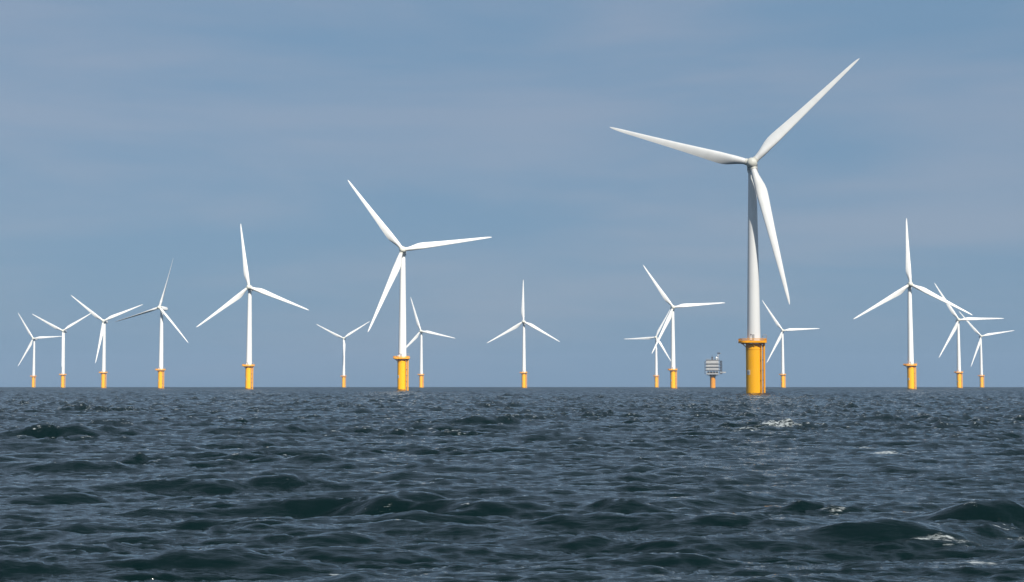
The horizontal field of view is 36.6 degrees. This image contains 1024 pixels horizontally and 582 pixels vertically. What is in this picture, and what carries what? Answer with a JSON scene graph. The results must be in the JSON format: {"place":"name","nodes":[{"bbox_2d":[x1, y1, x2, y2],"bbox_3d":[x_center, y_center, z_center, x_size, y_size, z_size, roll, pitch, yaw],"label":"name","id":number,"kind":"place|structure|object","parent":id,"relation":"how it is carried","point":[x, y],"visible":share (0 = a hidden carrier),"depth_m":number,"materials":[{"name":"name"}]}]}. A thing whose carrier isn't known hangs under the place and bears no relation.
{"place":"outdoors","nodes":[
{"label":"outdoors","id":0,"kind":"place"},
{"bbox_2d":[0,387,1023,581],"bbox_3d":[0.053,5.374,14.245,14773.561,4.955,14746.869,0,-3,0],"label":"sea","id":1,"kind":"structure","parent":0,"point":[503,484],"depth_m":45.40,"materials":[{"name":"blue liquid"}]},
{"bbox_2d":[18,313,61,387],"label":"wind turbine","id":2,"kind":"object","parent":1,"relation":"in","point":[33,376],"visible":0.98,"depth_m":2636.05,"materials":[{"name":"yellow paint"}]},
{"bbox_2d":[33,313,90,387],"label":"wind turbine","id":3,"kind":"object","parent":1,"relation":"in","point":[63,374],"visible":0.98,"depth_m":2270.90,"materials":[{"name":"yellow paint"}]},
{"bbox_2d":[71,295,142,387],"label":"wind turbine","id":4,"kind":"object","parent":1,"relation":"in","point":[103,372],"visible":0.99,"depth_m":1927.40,"materials":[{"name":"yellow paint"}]},
{"bbox_2d":[115,261,187,388],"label":"wind turbine","id":5,"kind":"object","parent":1,"relation":"in","point":[160,370],"visible":1,"depth_m":1596.09,"materials":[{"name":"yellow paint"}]},
{"bbox_2d":[197,224,307,388],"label":"wind turbine","id":6,"kind":"object","parent":1,"relation":"in","point":[248,366],"visible":0.99,"depth_m":1266.14,"materials":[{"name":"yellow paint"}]},
{"bbox_2d":[317,321,369,387],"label":"wind turbine","id":7,"kind":"object","parent":1,"relation":"in","point":[343,367],"visible":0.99,"depth_m":2626.39,"materials":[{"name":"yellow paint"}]},
{"bbox_2d":[348,180,490,390],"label":"wind turbine","id":8,"kind":"object","parent":1,"relation":"in","point":[402,359],"visible":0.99,"depth_m":919.31,"materials":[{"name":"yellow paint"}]},
{"bbox_2d":[406,299,453,387],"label":"wind turbine","id":9,"kind":"object","parent":1,"relation":"in","point":[421,376],"visible":0.93,"depth_m":2280.55,"materials":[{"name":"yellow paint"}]},
{"bbox_2d":[487,280,559,387],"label":"wind turbine","id":10,"kind":"object","parent":1,"relation":"in","point":[524,375],"visible":1,"depth_m":1946.05,"materials":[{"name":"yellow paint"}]},
{"bbox_2d":[628,310,670,387],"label":"wind turbine","id":11,"kind":"object","parent":1,"relation":"in","point":[656,375],"visible":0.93,"depth_m":2576.53,"materials":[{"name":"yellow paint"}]},
{"bbox_2d":[643,265,722,388],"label":"wind turbine","id":12,"kind":"object","parent":1,"relation":"in","point":[673,377],"visible":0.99,"depth_m":1590.81,"materials":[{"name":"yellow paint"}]},
{"bbox_2d":[705,353,725,387],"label":"offshore substation","id":13,"kind":"object","parent":1,"relation":"in","point":[712,367],"visible":0.98,"depth_m":1737.41,"materials":[{"name":"grey metal"}]},
{"bbox_2d":[610,58,859,393],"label":"wind turbine","id":14,"kind":"object","parent":1,"relation":"in","point":[757,188],"visible":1,"depth_m":556.89,"materials":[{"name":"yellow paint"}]},
{"bbox_2d":[762,300,819,387],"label":"wind turbine","id":15,"kind":"object","parent":1,"relation":"in","point":[783,374],"visible":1,"depth_m":2259.98,"materials":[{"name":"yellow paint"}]},
{"bbox_2d":[854,218,971,388],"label":"wind turbine","id":16,"kind":"object","parent":1,"relation":"in","point":[911,370],"visible":0.99,"depth_m":1231.14,"materials":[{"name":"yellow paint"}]},
{"bbox_2d":[935,284,1003,387],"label":"wind turbine","id":17,"kind":"object","parent":1,"relation":"in","point":[959,372],"visible":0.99,"depth_m":1892.12,"materials":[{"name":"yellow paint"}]},
{"bbox_2d":[960,313,1014,387],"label":"wind turbine","id":18,"kind":"object","parent":1,"relation":"in","point":[981,362],"visible":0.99,"depth_m":2515.03,"materials":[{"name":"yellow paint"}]},
{"bbox_2d":[0,0,1023,386],"label":"sky","id":19,"kind":"structure","parent":0,"point":[138,137],"materials":[{"name":"blue"}]}
]}

